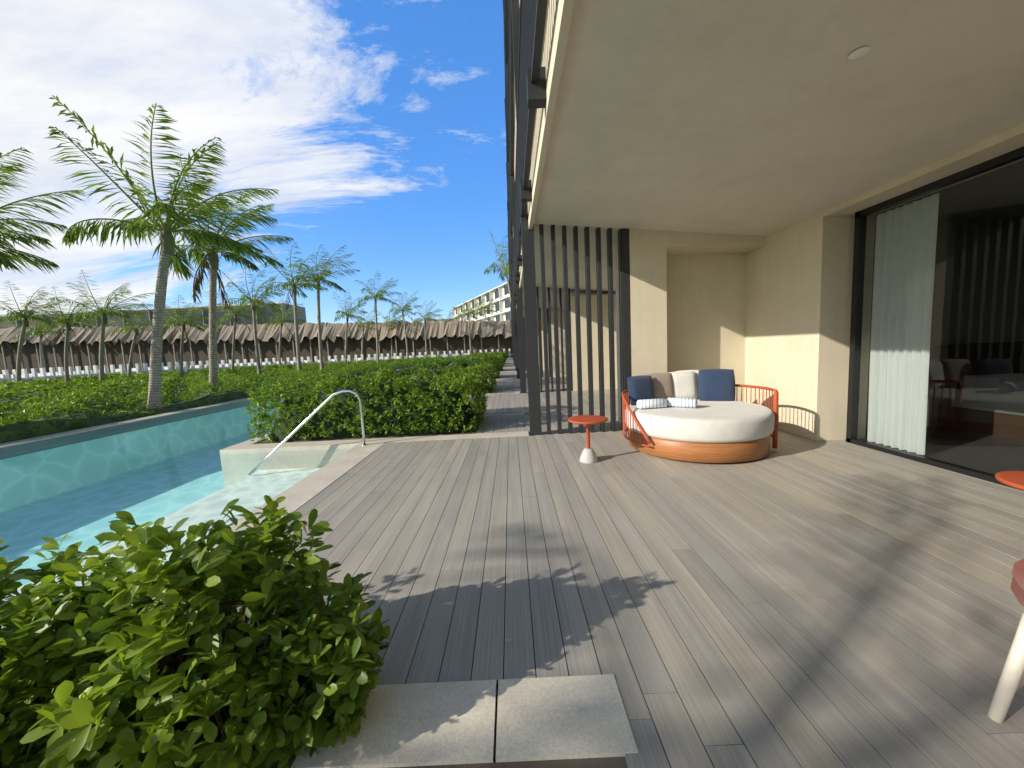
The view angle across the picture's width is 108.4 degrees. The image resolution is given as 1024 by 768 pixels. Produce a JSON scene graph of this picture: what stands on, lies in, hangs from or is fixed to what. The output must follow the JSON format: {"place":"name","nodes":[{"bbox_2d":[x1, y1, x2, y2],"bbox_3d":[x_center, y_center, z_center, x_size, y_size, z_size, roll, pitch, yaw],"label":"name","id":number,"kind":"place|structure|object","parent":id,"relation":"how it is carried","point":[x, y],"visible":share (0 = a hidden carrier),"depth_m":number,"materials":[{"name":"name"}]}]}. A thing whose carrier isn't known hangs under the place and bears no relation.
{"place":"outdoors","nodes":[
{"label":"outdoors","id":0,"kind":"place"},
{"bbox_2d":[0,361,427,443],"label":"hedge","id":1,"kind":"object","parent":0,"point":[48,427],"depth_m":10.22,"materials":[{"name":"plant"}]},
{"bbox_2d":[0,282,71,382],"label":"palm","id":2,"kind":"object","parent":1,"relation":"on","point":[26,314],"visible":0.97,"depth_m":29.48,"materials":[{"name":"green plant"}]},
{"bbox_2d":[5,306,75,367],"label":"palm","id":3,"kind":"object","parent":1,"relation":"on","point":[40,336],"visible":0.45,"depth_m":43.35,"materials":[{"name":"green plant"}]},
{"bbox_2d":[13,286,110,381],"bbox_3d":[-38.708,-3.928,32.895,5.212,8.770,4.966,-6,6,-29],"label":"palm","id":4,"kind":"object","parent":1,"relation":"on","point":[66,344],"visible":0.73,"depth_m":32.42,"materials":[{"name":"green plant"}]},
{"bbox_2d":[49,270,153,380],"bbox_3d":[-28.852,-3.587,26.811,4.662,8.325,4.555,-6,6,-28],"label":"palm","id":5,"kind":"object","parent":1,"relation":"on","point":[103,311],"visible":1,"depth_m":26.46,"materials":[{"name":"green plant"}]},
{"bbox_2d":[107,301,168,375],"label":"palm","id":6,"kind":"object","parent":1,"relation":"on","point":[135,329],"visible":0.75,"depth_m":39.43,"materials":[{"name":"green plant"}]},
{"bbox_2d":[0,359,365,398],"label":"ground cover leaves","id":7,"kind":"object","parent":1,"relation":"on","point":[62,384],"visible":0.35,"depth_m":28.17,"materials":[{"name":"green plant"}]},
{"bbox_2d":[163,295,219,376],"bbox_3d":[-31.117,-4.218,35.645,4.979,8.104,5.082,-5,6,-20],"label":"palm","id":8,"kind":"object","parent":1,"relation":"on","point":[182,322],"visible":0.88,"depth_m":35.47,"materials":[{"name":"green plant"}]},
{"bbox_2d":[0,359,417,436],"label":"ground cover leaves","id":9,"kind":"object","parent":1,"relation":"on","point":[36,411],"visible":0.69,"depth_m":11.59,"materials":[{"name":"green plant"}]},
{"bbox_2d":[0,357,417,416],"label":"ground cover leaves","id":10,"kind":"object","parent":1,"relation":"on","point":[111,388],"visible":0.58,"depth_m":17.80,"materials":[{"name":"green plant"}]},
{"bbox_2d":[349,308,379,353],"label":"palm","id":11,"kind":"object","parent":1,"relation":"on","point":[365,326],"visible":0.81,"depth_m":59.33,"materials":[{"name":"green plant"}]},
{"bbox_2d":[0,0,508,336],"label":"sky","id":12,"kind":"structure","parent":0,"point":[378,127],"materials":[{"name":"blue"}]},
{"bbox_2d":[495,357,534,762],"bbox_3d":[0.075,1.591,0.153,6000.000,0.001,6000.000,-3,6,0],"label":"ground","id":13,"kind":"structure","parent":0,"point":[497,692],"depth_m":1.69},
{"bbox_2d":[0,147,85,274],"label":"palm","id":14,"kind":"object","parent":13,"relation":"on","point":[6,260],"visible":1,"depth_m":10.16,"materials":[{"name":"green plant"}]},
{"bbox_2d":[45,95,278,409],"bbox_3d":[-9.704,-3.201,11.123,4.844,8.969,5.008,-4,6,-17],"label":"palm","id":15,"kind":"object","parent":13,"relation":"on","point":[165,228],"visible":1,"depth_m":10.78,"materials":[{"name":"green plant"}]},
{"bbox_2d":[0,370,398,638],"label":"pool basin","id":16,"kind":"object","parent":13,"relation":"on","point":[83,487],"depth_m":7.97,"materials":[{"name":"tile"}]},
{"bbox_2d":[248,359,471,475],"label":"pool handrails","id":17,"kind":"object","parent":16,"relation":"on","point":[302,424],"visible":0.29,"depth_m":6.06,"materials":[{"name":"silver metal"}]},
{"bbox_2d":[0,367,411,448],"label":"pool coping","id":18,"kind":"object","parent":13,"relation":"on","point":[25,441],"depth_m":9.40,"materials":[{"name":"stone"}]},
{"bbox_2d":[124,154,293,392],"bbox_3d":[-11.444,-3.438,14.809,5.079,8.840,4.366,-7,7,-35],"label":"palm","id":19,"kind":"object","parent":13,"relation":"on","point":[212,255],"visible":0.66,"depth_m":14.62,"materials":[{"name":"green plant"}]},
{"bbox_2d":[217,293,266,369],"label":"palm","id":20,"kind":"object","parent":13,"relation":"on","point":[234,314],"visible":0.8,"depth_m":41.41,"materials":[{"name":"green plant"}]},
{"bbox_2d":[219,267,290,373],"bbox_3d":[-20.099,-4.801,29.752,5.133,9.338,5.196,2,7,38],"label":"palm","id":21,"kind":"object","parent":13,"relation":"on","point":[252,301],"visible":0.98,"depth_m":29.45,"materials":[{"name":"green plant"}]},
{"bbox_2d":[0,282,510,338],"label":"distant hotel wings","id":22,"kind":"object","parent":13,"relation":"on","point":[500,295],"visible":0.16,"depth_m":132.59},
{"bbox_2d":[0,349,511,382],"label":"white sunbeds","id":23,"kind":"object","parent":13,"relation":"on","point":[42,374],"visible":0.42,"depth_m":48.94,"materials":[{"name":"white paint"}]},
{"bbox_2d":[0,319,512,377],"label":"thatched palapas","id":24,"kind":"structure","parent":13,"relation":"on","point":[442,336],"depth_m":66.31,"materials":[{"name":"brown wicker"}]},
{"bbox_2d":[265,299,304,365],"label":"palm","id":25,"kind":"object","parent":13,"relation":"on","point":[280,321],"visible":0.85,"depth_m":49.30,"materials":[{"name":"green plant"}]},
{"bbox_2d":[264,242,336,371],"bbox_3d":[-15.606,-5.147,27.868,4.784,9.968,5.322,-6,7,-33],"label":"palm","id":26,"kind":"object","parent":13,"relation":"on","point":[293,284],"visible":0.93,"depth_m":27.32,"materials":[{"name":"green plant"}]},
{"bbox_2d":[9,431,637,767],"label":"stone coping","id":27,"kind":"object","parent":13,"relation":"on","point":[457,722],"visible":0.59,"depth_m":1.53,"materials":[{"name":"beige stone"}]},
{"bbox_2d":[286,244,360,369],"bbox_3d":[-14.803,-5.659,29.806,5.308,10.528,4.902,-6,6,-30],"label":"palm","id":28,"kind":"object","parent":13,"relation":"on","point":[325,274],"visible":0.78,"depth_m":29.44,"materials":[{"name":"green plant"}]},
{"bbox_2d":[332,289,367,363],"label":"palm","id":29,"kind":"object","parent":13,"relation":"on","point":[348,315],"visible":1,"depth_m":45.42,"materials":[{"name":"green plant"}]},
{"bbox_2d":[357,270,400,361],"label":"palm","id":30,"kind":"object","parent":13,"relation":"on","point":[374,296],"visible":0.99,"depth_m":44.12,"materials":[{"name":"green plant"}]},
{"bbox_2d":[377,308,405,356],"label":"palm","id":31,"kind":"object","parent":13,"relation":"on","point":[391,323],"visible":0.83,"depth_m":65.21,"materials":[{"name":"green plant"}]},
{"bbox_2d":[177,416,627,767],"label":"planter soil","id":32,"kind":"structure","parent":13,"relation":"on","point":[611,762],"depth_m":1.35,"materials":[{"name":"brown soil"}]},
{"bbox_2d":[0,505,33,629],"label":"shrub","id":33,"kind":"object","parent":32,"relation":"on","point":[3,560],"visible":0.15,"depth_m":1.75,"materials":[{"name":"green plant"}]},
{"bbox_2d":[0,533,203,767],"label":"bush","id":34,"kind":"object","parent":32,"relation":"on","point":[25,637],"visible":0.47,"depth_m":1.33,"materials":[{"name":"green plant"}]},
{"bbox_2d":[0,495,390,767],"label":"bush","id":35,"kind":"object","parent":32,"relation":"on","point":[190,633],"visible":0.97,"depth_m":1.37,"materials":[{"name":"green plant"}]},
{"bbox_2d":[244,363,488,442],"bbox_3d":[-2.701,0.270,7.531,4.437,1.320,2.197,-3,6,0],"label":"hedge","id":36,"kind":"object","parent":32,"relation":"on","point":[424,404],"visible":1,"depth_m":6.87,"materials":[{"name":"green plant"}]},
{"bbox_2d":[389,292,421,358],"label":"palm","id":37,"kind":"object","parent":13,"relation":"on","point":[403,310],"visible":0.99,"depth_m":54.19,"materials":[{"name":"green plant"}]},
{"bbox_2d":[384,355,444,363],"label":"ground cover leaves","id":38,"kind":"object","parent":13,"relation":"on","point":[425,359],"visible":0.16,"depth_m":49.09,"materials":[{"name":"green plant"}]},
{"bbox_2d":[414,301,442,356],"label":"palm","id":39,"kind":"object","parent":13,"relation":"on","point":[429,318],"visible":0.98,"depth_m":61.22,"materials":[{"name":"green plant"}]},
{"bbox_2d":[435,308,463,321],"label":"palm","id":40,"kind":"object","parent":13,"relation":"on","point":[455,317],"visible":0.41,"depth_m":69.10,"materials":[{"name":"green plant"}]},
{"bbox_2d":[454,297,484,353],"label":"palm","id":41,"kind":"object","parent":13,"relation":"on","point":[468,313],"visible":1,"depth_m":63.21,"materials":[{"name":"green plant"}]},
{"bbox_2d":[476,298,499,320],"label":"palm by building","id":42,"kind":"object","parent":13,"relation":"on","point":[486,310],"visible":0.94,"depth_m":73.95,"materials":[{"name":"green"}]},
{"bbox_2d":[484,230,510,300],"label":"palm by building","id":43,"kind":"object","parent":13,"relation":"on","point":[504,268],"visible":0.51,"depth_m":38.99,"materials":[{"name":"green"}]},
{"bbox_2d":[468,358,529,433],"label":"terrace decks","id":44,"kind":"object","parent":13,"relation":"on","point":[506,409],"visible":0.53,"depth_m":9.50,"materials":[{"name":"wood decking"}]},
{"bbox_2d":[379,360,497,392],"bbox_3d":[-2.713,-0.233,13.518,4.420,1.212,2.182,-3,6,0],"label":"hedge","id":45,"kind":"object","parent":44,"relation":"on","point":[403,371],"visible":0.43,"depth_m":13.04,"materials":[{"name":"green plant"}]},
{"bbox_2d":[416,355,500,378],"bbox_3d":[-2.758,-0.862,19.489,4.424,1.275,2.188,-3,6,0],"label":"hedge","id":46,"kind":"object","parent":44,"relation":"on","point":[470,362],"visible":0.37,"depth_m":19.01,"materials":[{"name":"green plant"}]},
{"bbox_2d":[439,353,503,370],"bbox_3d":[-2.788,-1.408,25.441,4.546,1.353,2.282,-3,6,0],"label":"hedge","id":47,"kind":"object","parent":44,"relation":"on","point":[461,358],"visible":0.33,"depth_m":25.05,"materials":[{"name":"green plant"}]},
{"bbox_2d":[455,353,504,366],"bbox_3d":[-2.813,-1.968,31.419,4.524,1.290,2.332,-3,6,0],"label":"hedge","id":48,"kind":"object","parent":44,"relation":"on","point":[479,355],"visible":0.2,"depth_m":31.11,"materials":[{"name":"green plant"}]},
{"bbox_2d":[466,352,505,360],"bbox_3d":[-2.840,-2.529,37.413,4.542,1.290,2.328,-3,6,0],"label":"hedge","id":49,"kind":"object","parent":44,"relation":"on","point":[475,354],"visible":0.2,"depth_m":36.88,"materials":[{"name":"green plant"}]},
{"bbox_2d":[230,367,1023,767],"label":"deck","id":50,"kind":"structure","parent":13,"relation":"on","point":[792,601],"depth_m":2.28,"materials":[{"name":"grey wood"}]},
{"bbox_2d":[514,0,621,390],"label":"hotel building","id":51,"kind":"structure","parent":50,"relation":"on","point":[557,22],"depth_m":7.88,"materials":[{"name":"paint"}]},
{"bbox_2d":[503,0,631,434],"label":"slatted screen","id":52,"kind":"object","parent":51,"relation":"attached to","point":[524,24],"visible":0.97,"depth_m":6.17,"materials":[{"name":"grey metal"}]},
{"bbox_2d":[568,415,607,463],"bbox_3d":[0.985,0.720,4.775,0.508,0.560,0.508,-3,6,0],"label":"side table","id":53,"kind":"object","parent":50,"relation":"on","point":[588,455],"visible":1,"depth_m":4.72,"materials":[{"name":"metal"}]},
{"bbox_2d":[621,369,778,462],"bbox_3d":[2.570,0.347,5.242,1.957,1.024,1.911,-3,6,0],"label":"daybed","id":54,"kind":"object","parent":50,"relation":"on","point":[702,416],"visible":1,"depth_m":4.80,"materials":[{"name":"white fabric"}]},
{"bbox_2d":[534,0,1023,440],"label":"terrace walls","id":55,"kind":"structure","parent":50,"relation":"on","point":[733,166],"depth_m":3.55,"materials":[{"name":"paint"}]},
{"bbox_2d":[846,146,1023,490],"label":"sliding door","id":56,"kind":"structure","parent":55,"relation":"attached to","point":[857,302],"depth_m":4.77,"materials":[{"name":"black metal"}]},
{"bbox_2d":[987,558,1023,723],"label":"lounge chair","id":57,"kind":"object","parent":50,"relation":"on","point":[1009,681],"visible":1,"depth_m":1.39,"materials":[{"name":"beige"}]},
{"bbox_2d":[995,471,1023,555],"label":"side table","id":58,"kind":"object","parent":50,"relation":"on","point":[1014,479],"visible":1,"depth_m":2.38,"materials":[{"name":"metal"}]},
{"bbox_2d":[845,160,1023,473],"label":"room interior","id":59,"kind":"object","parent":13,"relation":"on","point":[975,410],"visible":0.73,"depth_m":5.47,"materials":[{"name":"grey fabric"}]},
{"bbox_2d":[867,193,938,454],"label":"curtains","id":60,"kind":"object","parent":59,"relation":"attached to","point":[904,260],"visible":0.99,"depth_m":4.49,"materials":[{"name":"white fabric"}]}
]}

